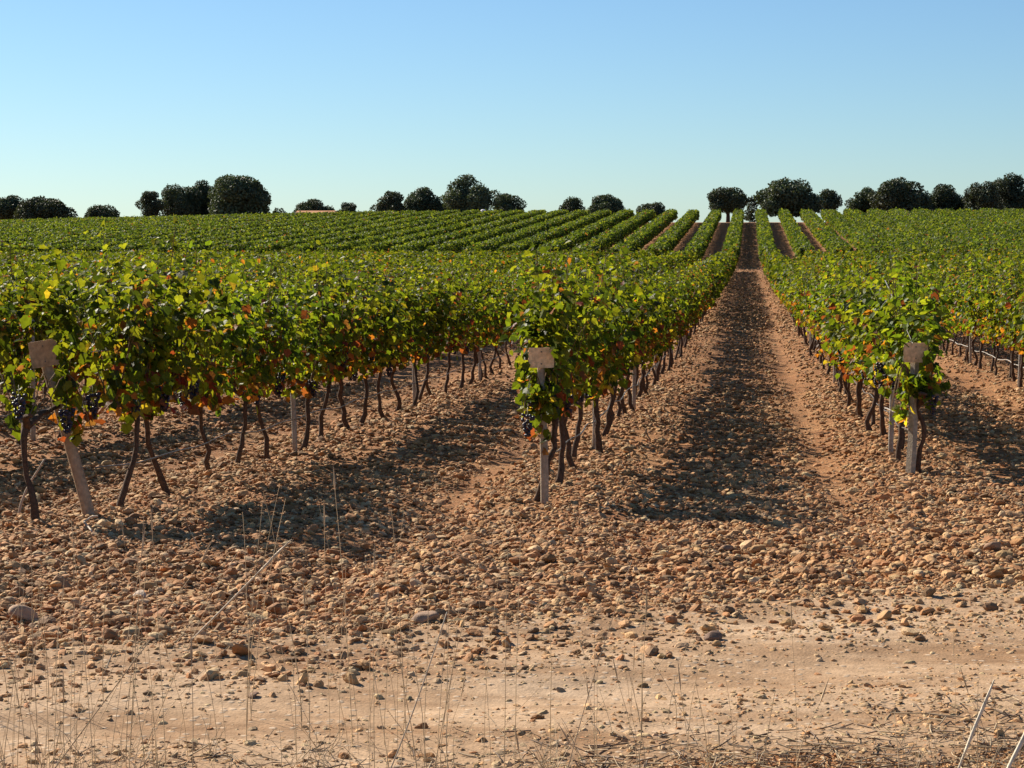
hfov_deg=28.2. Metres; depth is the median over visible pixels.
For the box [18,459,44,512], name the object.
dry cane
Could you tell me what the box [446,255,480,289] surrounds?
grape vine
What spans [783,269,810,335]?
grape vine
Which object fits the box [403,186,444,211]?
oak tree
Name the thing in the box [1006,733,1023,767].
dry stalk
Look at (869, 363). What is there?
grape vine
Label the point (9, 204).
oak tree
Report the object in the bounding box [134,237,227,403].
grape vine
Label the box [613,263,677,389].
grape vine
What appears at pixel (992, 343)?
grape vine
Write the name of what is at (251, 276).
grape vine
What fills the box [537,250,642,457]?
grape vine
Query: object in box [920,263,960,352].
grape vine
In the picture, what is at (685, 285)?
grape vine
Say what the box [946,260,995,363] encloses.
grape vine
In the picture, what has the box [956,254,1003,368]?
grape vine
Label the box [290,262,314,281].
grape vine
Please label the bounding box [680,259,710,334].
grape vine
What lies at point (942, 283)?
grape vine
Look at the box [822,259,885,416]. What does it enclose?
grape vine
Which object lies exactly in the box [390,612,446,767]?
dry stalk
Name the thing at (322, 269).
grape vine
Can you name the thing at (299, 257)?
grape vine
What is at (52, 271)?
grape vine
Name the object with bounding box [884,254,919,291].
grape vine
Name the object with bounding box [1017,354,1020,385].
trellis stake
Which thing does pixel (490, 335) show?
grape vine
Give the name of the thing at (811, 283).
grape vine
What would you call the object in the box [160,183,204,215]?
oak tree
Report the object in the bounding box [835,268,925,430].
grape vine
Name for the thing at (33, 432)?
trellis stake
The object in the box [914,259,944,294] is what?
grape vine
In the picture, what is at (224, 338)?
grape vine
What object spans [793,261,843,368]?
grape vine
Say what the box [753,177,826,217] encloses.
oak tree
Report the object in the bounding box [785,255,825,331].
grape vine
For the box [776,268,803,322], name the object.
grape vine
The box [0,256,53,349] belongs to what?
grape vine
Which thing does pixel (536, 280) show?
grape vine
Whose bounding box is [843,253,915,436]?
grape vine
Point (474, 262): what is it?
grape vine
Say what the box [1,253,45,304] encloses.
grape vine
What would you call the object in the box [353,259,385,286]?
grape vine
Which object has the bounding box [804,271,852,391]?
grape vine
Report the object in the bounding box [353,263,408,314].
grape vine
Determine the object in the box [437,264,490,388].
grape vine
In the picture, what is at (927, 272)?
grape vine
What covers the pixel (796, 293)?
grape vine
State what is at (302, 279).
grape vine
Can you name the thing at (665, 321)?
grape vine
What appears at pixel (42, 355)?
sign post
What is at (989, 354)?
drip hose
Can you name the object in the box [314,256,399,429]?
grape vine
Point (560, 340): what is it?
grape vine
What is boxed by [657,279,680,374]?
grape vine
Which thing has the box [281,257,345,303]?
grape vine
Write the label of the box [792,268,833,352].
grape vine
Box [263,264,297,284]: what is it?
grape vine
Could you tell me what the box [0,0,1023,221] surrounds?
sky
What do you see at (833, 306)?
grape vine
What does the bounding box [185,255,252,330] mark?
grape vine
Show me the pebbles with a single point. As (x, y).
(533, 718)
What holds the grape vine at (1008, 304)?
on the ground at (784, 248)
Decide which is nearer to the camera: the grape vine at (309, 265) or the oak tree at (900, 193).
the grape vine at (309, 265)
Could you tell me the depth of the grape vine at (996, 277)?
60.56 m
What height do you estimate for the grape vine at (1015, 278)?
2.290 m
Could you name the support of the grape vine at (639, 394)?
on the ground at (784, 248)
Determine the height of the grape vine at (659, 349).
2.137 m
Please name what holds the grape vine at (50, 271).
on the ground at (784, 248)
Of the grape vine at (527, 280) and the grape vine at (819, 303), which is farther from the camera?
the grape vine at (527, 280)
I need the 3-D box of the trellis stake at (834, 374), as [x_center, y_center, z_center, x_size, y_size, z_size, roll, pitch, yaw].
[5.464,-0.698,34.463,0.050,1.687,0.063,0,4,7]
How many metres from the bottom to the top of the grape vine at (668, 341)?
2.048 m
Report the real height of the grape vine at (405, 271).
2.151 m
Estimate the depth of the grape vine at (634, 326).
23.94 m
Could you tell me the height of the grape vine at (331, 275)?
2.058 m
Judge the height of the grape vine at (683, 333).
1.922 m
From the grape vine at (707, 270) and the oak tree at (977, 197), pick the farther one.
the oak tree at (977, 197)
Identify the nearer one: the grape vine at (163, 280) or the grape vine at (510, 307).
the grape vine at (163, 280)
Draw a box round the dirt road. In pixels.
[0,585,1023,767]
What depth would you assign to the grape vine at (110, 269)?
63.36 m
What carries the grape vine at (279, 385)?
on the ground at (784, 248)
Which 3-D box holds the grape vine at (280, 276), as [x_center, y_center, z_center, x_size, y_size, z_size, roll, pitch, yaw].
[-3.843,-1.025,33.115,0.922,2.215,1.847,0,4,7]
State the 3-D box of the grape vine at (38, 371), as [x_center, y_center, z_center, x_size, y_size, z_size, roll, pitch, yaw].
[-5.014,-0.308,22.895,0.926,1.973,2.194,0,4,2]
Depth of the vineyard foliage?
188.20 m
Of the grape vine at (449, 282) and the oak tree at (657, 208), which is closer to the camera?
the grape vine at (449, 282)
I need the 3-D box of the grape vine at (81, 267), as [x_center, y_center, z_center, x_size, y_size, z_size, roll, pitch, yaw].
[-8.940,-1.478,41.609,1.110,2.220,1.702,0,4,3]
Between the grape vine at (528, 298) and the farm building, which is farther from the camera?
the farm building
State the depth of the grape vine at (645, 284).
25.79 m
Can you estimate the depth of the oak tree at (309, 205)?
444.96 m
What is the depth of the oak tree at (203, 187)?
346.94 m
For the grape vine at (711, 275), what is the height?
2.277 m
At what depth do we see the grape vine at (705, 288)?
57.09 m
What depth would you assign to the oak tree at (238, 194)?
335.70 m
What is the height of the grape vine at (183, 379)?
2.295 m
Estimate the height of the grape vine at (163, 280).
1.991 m
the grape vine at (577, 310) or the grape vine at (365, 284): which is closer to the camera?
the grape vine at (577, 310)
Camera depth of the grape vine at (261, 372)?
18.50 m
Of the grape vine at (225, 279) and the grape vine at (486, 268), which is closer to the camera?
the grape vine at (225, 279)
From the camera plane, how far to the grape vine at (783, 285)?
62.59 m
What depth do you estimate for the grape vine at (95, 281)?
33.26 m
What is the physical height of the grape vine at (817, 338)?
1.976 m
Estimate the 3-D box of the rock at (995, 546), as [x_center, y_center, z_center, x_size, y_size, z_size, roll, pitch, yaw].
[2.950,1.006,12.526,0.097,0.080,0.106,-3,5,-37]
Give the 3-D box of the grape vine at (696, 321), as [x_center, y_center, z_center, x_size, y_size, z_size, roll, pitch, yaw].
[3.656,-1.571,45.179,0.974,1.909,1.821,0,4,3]
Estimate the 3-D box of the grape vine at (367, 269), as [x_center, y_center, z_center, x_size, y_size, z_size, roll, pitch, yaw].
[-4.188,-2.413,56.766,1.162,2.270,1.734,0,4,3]
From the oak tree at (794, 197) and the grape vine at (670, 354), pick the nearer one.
the grape vine at (670, 354)
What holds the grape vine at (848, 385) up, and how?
on the ground at (784, 248)
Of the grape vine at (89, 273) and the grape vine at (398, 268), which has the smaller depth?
the grape vine at (89, 273)
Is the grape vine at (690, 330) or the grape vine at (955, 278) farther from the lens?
the grape vine at (690, 330)
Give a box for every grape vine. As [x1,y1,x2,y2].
[0,239,71,444]
[0,245,93,520]
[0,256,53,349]
[0,264,31,394]
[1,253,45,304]
[13,269,61,394]
[18,270,103,437]
[27,262,66,280]
[34,254,125,426]
[38,251,100,298]
[38,263,62,289]
[42,218,187,505]
[59,257,106,291]
[60,261,99,281]
[63,246,163,351]
[71,265,123,377]
[77,214,237,495]
[88,269,134,283]
[102,256,137,275]
[126,262,182,363]
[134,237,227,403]
[163,261,191,284]
[165,240,257,470]
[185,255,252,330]
[193,259,307,462]
[200,258,224,285]
[200,261,236,277]
[201,266,276,358]
[205,259,256,289]
[224,250,273,319]
[230,251,308,458]
[237,267,261,283]
[245,262,275,288]
[248,265,297,355]
[258,263,354,449]
[259,254,308,330]
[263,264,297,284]
[263,264,297,293]
[278,272,314,344]
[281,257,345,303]
[282,240,363,436]
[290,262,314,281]
[295,256,331,276]
[298,257,321,277]
[303,262,342,304]
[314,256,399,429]
[322,260,361,290]
[322,264,340,288]
[325,256,407,423]
[333,268,350,310]
[346,258,418,417]
[346,269,381,297]
[349,268,430,411]
[352,259,382,282]
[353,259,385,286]
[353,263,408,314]
[362,255,418,290]
[364,261,421,293]
[381,258,445,406]
[384,256,454,399]
[387,258,407,277]
[391,261,424,285]
[394,257,467,395]
[416,261,461,289]
[425,263,484,393]
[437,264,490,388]
[445,264,501,380]
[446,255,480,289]
[446,258,475,283]
[447,267,508,384]
[468,259,496,285]
[469,254,497,286]
[476,270,506,377]
[482,274,524,373]
[486,264,508,289]
[489,267,539,363]
[491,273,525,367]
[492,269,531,365]
[494,265,510,298]
[497,264,520,298]
[498,242,584,500]
[504,240,633,467]
[508,259,543,359]
[511,240,610,483]
[519,260,554,298]
[526,267,557,308]
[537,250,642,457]
[551,235,669,435]
[566,258,603,282]
[567,246,646,452]
[574,269,634,414]
[588,248,659,422]
[599,247,670,413]
[610,261,660,416]
[611,263,675,392]
[612,265,682,396]
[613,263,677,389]
[618,260,672,411]
[621,266,674,384]
[633,270,674,393]
[641,275,690,366]
[643,261,684,380]
[643,261,694,371]
[648,259,691,363]
[650,262,692,373]
[657,276,690,370]
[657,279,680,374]
[660,265,695,351]
[669,265,699,359]
[670,261,700,338]
[670,269,702,357]
[670,272,698,353]
[672,262,700,304]
[676,256,710,324]
[677,266,706,336]
[678,266,707,341]
[679,263,702,347]
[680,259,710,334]
[682,266,711,335]
[683,265,702,342]
[685,264,711,328]
[685,275,703,342]
[687,264,712,312]
[693,274,714,328]
[695,255,717,321]
[697,263,714,323]
[776,267,797,325]
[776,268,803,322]
[781,258,804,303]
[781,259,824,345]
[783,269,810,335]
[784,267,815,349]
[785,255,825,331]
[785,267,804,339]
[787,260,812,342]
[787,261,811,335]
[788,262,821,326]
[789,264,818,351]
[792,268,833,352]
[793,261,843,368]
[795,263,837,355]
[797,271,829,358]
[799,263,834,362]
[800,269,826,329]
[801,262,846,371]
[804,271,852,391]
[806,260,849,372]
[807,269,879,410]
[808,261,866,381]
[809,271,837,373]
[812,265,881,407]
[815,279,850,387]
[816,256,870,394]
[817,276,838,385]
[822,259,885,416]
[823,272,863,399]
[828,261,899,425]
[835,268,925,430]
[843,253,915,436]
[850,246,956,461]
[857,254,947,449]
[860,260,953,472]
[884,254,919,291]
[889,257,913,273]
[908,259,935,286]
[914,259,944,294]
[918,264,949,300]
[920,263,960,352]
[922,264,961,346]
[930,261,970,350]
[932,268,977,355]
[936,263,964,354]
[938,264,968,360]
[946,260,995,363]
[946,273,991,365]
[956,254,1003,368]
[958,264,1004,375]
[971,277,1013,371]
[977,270,1023,377]
[978,255,1023,381]
[979,261,1005,286]
[986,263,1012,291]
[993,267,1020,283]
[994,262,1023,386]
[998,257,1023,285]
[999,277,1023,353]
[1001,258,1023,282]
[1005,288,1023,353]
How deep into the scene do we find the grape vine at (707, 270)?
64.04 m
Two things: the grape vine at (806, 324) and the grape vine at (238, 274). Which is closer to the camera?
the grape vine at (238, 274)
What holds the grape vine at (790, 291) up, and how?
on the ground at (784, 248)
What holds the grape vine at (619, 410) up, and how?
on the ground at (784, 248)
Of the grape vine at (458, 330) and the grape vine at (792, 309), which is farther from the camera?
the grape vine at (792, 309)
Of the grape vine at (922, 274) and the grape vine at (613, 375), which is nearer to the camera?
the grape vine at (613, 375)
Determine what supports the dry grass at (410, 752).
on the ground at (784, 248)
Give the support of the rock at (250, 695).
on the dirt road
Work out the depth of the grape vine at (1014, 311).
32.31 m
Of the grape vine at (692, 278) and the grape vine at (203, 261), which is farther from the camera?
the grape vine at (203, 261)
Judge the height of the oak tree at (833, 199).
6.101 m
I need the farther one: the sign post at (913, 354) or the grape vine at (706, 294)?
the grape vine at (706, 294)
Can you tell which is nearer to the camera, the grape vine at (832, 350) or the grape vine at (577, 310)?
the grape vine at (577, 310)
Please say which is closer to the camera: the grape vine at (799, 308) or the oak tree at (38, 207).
the grape vine at (799, 308)
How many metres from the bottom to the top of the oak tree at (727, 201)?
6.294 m
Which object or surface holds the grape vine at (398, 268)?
on the ground at (784, 248)
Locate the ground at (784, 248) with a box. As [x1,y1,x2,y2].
[0,222,1023,767]
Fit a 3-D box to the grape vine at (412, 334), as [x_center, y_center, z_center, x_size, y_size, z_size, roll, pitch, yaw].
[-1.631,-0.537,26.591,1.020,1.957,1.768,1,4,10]
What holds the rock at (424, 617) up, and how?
on the ground at (784, 248)
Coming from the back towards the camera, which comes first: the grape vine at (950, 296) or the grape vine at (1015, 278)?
the grape vine at (1015, 278)
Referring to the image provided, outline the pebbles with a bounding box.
[0,567,1023,767]
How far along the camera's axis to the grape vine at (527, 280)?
41.94 m
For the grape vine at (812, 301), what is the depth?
34.98 m
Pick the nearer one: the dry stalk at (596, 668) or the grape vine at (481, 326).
the dry stalk at (596, 668)
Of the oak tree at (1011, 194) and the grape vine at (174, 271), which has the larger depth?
the oak tree at (1011, 194)
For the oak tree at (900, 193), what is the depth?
320.56 m
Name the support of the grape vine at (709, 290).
on the ground at (784, 248)
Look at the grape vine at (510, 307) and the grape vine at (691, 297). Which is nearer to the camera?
the grape vine at (510, 307)
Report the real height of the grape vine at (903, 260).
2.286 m
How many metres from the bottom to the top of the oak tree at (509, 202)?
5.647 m
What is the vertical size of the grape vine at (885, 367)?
2.141 m
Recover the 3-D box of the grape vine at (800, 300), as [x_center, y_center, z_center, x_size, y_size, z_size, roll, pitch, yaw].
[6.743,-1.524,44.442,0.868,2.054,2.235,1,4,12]
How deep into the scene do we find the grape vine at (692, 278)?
49.80 m
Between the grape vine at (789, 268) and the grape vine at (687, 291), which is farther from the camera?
the grape vine at (789, 268)
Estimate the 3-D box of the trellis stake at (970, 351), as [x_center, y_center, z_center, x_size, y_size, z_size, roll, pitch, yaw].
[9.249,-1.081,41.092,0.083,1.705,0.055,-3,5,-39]
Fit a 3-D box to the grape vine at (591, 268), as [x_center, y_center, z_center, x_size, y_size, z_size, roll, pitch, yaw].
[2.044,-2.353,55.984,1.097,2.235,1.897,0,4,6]
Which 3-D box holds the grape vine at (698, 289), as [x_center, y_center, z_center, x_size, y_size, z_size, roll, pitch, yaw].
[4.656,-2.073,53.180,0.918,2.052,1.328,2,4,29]
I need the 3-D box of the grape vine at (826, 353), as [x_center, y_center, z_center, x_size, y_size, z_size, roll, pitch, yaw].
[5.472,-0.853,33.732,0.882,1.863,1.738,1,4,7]
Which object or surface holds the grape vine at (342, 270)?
on the ground at (784, 248)
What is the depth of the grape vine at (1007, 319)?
33.38 m
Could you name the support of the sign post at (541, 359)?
on the ground at (784, 248)
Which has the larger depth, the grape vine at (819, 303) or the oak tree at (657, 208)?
the oak tree at (657, 208)
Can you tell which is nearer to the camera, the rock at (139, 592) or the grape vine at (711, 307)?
the rock at (139, 592)
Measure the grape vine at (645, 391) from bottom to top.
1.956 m
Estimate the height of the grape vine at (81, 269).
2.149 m
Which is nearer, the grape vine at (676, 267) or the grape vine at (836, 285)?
the grape vine at (836, 285)
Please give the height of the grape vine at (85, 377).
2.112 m
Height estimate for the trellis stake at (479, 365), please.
1.653 m
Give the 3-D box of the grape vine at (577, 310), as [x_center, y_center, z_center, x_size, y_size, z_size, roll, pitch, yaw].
[0.407,-0.150,17.100,0.822,2.105,2.168,0,4,0]
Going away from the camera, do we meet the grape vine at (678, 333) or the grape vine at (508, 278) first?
the grape vine at (678, 333)
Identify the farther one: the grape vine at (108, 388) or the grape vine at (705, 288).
the grape vine at (705, 288)
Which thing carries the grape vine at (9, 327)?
on the ground at (784, 248)
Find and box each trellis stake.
[29,305,35,440]
[287,299,297,450]
[411,290,416,404]
[478,346,480,379]
[592,410,595,448]
[632,367,635,409]
[833,365,835,382]
[888,316,894,451]
[969,333,971,363]
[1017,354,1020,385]
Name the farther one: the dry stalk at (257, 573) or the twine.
the twine
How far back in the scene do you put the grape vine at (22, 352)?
21.10 m
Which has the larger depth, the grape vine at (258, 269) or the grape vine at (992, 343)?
the grape vine at (258, 269)
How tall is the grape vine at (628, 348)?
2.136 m
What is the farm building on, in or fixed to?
on the ground at (784, 248)
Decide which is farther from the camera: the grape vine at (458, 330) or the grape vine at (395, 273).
the grape vine at (395, 273)
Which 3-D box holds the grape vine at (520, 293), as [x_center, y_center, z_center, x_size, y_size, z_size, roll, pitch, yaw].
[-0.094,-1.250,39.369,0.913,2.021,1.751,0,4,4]
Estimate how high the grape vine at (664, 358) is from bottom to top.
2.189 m
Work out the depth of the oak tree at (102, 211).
352.68 m
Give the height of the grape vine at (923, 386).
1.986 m
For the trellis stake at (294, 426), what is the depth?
20.71 m
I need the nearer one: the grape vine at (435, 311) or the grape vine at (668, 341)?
the grape vine at (435, 311)
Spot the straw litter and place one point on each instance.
(761, 754)
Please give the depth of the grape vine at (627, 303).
21.61 m
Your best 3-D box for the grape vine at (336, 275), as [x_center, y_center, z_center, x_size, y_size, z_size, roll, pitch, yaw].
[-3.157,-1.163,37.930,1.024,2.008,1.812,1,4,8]
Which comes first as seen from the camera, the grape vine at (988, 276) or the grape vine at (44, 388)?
the grape vine at (44, 388)
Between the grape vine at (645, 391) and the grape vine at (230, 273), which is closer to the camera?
the grape vine at (645, 391)
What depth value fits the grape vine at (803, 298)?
38.32 m
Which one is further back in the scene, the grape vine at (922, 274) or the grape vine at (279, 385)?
the grape vine at (922, 274)
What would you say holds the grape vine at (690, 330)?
on the ground at (784, 248)
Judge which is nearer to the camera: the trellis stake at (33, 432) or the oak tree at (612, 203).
the trellis stake at (33, 432)
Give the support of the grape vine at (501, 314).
on the ground at (784, 248)
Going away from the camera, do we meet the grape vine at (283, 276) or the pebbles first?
the pebbles
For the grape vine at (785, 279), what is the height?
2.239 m
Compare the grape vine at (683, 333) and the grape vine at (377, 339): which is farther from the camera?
the grape vine at (683, 333)
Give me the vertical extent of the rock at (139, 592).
0.050 m
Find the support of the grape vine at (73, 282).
on the ground at (784, 248)
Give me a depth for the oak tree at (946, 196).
326.91 m
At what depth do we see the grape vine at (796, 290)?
46.47 m
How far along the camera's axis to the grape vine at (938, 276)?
48.24 m
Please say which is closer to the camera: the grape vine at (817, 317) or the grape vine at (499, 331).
the grape vine at (817, 317)
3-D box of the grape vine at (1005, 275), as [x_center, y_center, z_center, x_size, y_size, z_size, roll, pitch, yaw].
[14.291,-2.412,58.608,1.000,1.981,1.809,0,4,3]
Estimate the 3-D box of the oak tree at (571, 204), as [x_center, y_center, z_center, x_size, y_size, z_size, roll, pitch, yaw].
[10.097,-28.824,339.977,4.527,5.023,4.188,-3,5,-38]
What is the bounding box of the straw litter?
[0,693,1023,767]
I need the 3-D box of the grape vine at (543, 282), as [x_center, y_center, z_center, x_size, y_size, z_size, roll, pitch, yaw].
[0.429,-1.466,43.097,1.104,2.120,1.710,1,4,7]
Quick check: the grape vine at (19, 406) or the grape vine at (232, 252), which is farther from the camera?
the grape vine at (232, 252)
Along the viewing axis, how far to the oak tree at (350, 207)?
404.06 m
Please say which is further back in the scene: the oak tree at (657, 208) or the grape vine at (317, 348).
the oak tree at (657, 208)
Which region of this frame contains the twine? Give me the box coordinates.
[83,515,97,532]
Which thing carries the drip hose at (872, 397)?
on the ground at (784, 248)
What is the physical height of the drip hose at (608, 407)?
0.633 m
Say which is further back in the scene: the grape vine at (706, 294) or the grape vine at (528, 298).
the grape vine at (706, 294)
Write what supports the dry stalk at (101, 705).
on the pebbles
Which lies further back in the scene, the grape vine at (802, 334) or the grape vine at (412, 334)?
the grape vine at (802, 334)
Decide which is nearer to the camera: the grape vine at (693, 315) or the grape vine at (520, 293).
the grape vine at (520, 293)
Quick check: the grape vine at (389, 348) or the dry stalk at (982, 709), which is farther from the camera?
the grape vine at (389, 348)
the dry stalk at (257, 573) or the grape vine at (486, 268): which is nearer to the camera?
the dry stalk at (257, 573)
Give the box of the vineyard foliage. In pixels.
[0,207,1023,362]
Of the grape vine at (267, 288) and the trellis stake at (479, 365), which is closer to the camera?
the grape vine at (267, 288)
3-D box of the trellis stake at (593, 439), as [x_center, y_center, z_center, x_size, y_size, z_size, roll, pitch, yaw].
[0.860,-0.034,20.840,0.093,1.708,0.050,3,5,35]
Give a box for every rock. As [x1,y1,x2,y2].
[8,605,37,620]
[133,590,145,597]
[246,691,258,698]
[411,611,438,622]
[703,631,722,640]
[720,545,732,550]
[983,542,1000,550]
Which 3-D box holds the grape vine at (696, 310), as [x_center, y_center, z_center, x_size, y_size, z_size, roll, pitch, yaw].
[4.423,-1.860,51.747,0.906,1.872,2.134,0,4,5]
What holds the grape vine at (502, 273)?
on the ground at (784, 248)
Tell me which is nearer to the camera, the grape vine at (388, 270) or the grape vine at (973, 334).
the grape vine at (973, 334)
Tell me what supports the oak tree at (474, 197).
on the ground at (784, 248)
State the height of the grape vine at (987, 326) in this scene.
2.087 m
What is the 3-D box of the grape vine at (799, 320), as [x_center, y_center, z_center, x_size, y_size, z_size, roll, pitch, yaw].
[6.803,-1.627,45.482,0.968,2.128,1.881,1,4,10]
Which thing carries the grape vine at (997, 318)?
on the ground at (784, 248)
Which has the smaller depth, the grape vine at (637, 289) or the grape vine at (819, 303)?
the grape vine at (637, 289)
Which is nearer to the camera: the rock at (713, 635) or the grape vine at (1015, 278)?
the rock at (713, 635)
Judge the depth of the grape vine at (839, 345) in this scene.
26.59 m
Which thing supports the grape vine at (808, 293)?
on the ground at (784, 248)
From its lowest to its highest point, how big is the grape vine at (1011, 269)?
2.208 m
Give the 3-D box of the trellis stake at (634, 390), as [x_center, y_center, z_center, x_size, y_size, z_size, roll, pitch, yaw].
[1.669,-0.298,27.741,0.057,1.658,0.083,-1,4,-19]
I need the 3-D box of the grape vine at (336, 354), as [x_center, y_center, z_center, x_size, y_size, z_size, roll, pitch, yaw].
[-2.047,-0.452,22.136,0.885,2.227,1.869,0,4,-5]
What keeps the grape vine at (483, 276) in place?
on the ground at (784, 248)
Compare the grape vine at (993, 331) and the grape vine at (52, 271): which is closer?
the grape vine at (993, 331)
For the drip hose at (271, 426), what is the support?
on the ground at (784, 248)
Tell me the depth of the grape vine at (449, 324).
29.89 m
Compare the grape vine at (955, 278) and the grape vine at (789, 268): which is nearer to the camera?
the grape vine at (955, 278)
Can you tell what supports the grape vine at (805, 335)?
on the ground at (784, 248)
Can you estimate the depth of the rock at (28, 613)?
10.42 m
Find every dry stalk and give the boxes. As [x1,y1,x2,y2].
[55,640,149,767]
[192,539,291,640]
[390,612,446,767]
[568,560,631,766]
[958,680,999,767]
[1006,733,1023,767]
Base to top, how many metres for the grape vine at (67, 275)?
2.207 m
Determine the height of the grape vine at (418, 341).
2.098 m
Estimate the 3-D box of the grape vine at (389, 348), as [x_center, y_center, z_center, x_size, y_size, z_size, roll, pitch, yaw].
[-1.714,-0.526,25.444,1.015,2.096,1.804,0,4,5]
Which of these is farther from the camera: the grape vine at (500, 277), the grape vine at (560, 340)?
the grape vine at (500, 277)
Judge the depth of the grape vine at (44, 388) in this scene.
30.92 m
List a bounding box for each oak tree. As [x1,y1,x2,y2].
[0,194,23,219]
[13,195,78,219]
[83,204,120,217]
[134,191,164,216]
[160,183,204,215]
[193,179,214,214]
[207,174,271,214]
[272,208,285,212]
[292,198,334,212]
[334,202,356,212]
[369,190,403,211]
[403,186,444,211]
[442,173,502,211]
[490,193,526,210]
[558,196,584,212]
[587,193,625,213]
[636,202,665,216]
[706,186,748,221]
[744,196,758,221]
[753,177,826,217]
[816,189,842,221]
[844,186,873,212]
[867,176,932,212]
[929,183,966,209]
[961,181,1003,209]
[992,172,1023,209]
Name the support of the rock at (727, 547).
on the ground at (784, 248)
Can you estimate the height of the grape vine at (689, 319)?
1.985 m
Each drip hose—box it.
[95,348,523,468]
[549,330,688,454]
[805,327,907,429]
[949,339,1023,367]
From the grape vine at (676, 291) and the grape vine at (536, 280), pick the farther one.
the grape vine at (536, 280)
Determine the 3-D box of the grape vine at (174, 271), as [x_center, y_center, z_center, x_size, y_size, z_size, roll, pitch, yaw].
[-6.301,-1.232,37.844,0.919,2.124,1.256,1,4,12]
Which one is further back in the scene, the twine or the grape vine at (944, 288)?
the grape vine at (944, 288)
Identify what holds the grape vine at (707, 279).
on the ground at (784, 248)
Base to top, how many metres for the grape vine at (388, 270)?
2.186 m
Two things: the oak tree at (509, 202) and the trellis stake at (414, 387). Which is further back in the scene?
the oak tree at (509, 202)
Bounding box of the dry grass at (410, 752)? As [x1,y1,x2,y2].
[0,466,1023,767]
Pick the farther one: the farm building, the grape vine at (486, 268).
the farm building
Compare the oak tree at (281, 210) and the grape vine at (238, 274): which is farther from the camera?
the oak tree at (281, 210)
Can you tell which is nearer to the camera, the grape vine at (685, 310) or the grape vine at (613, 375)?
the grape vine at (613, 375)
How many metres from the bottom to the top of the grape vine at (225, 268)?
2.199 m
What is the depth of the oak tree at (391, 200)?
336.92 m
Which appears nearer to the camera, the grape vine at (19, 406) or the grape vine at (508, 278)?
the grape vine at (19, 406)
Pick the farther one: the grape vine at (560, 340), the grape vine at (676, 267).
the grape vine at (676, 267)
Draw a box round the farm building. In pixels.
[296,211,333,212]
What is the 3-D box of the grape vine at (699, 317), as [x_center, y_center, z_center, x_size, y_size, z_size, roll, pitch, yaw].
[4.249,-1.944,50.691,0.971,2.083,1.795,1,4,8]
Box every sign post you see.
[28,339,94,515]
[529,348,553,503]
[904,343,927,473]
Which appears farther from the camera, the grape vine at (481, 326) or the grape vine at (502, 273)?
the grape vine at (502, 273)
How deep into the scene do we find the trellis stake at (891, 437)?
20.28 m
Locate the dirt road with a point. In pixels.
(264, 721)
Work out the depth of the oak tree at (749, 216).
341.25 m
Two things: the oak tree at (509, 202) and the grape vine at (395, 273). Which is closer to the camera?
the grape vine at (395, 273)
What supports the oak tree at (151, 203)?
on the ground at (784, 248)
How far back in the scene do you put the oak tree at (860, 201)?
331.13 m

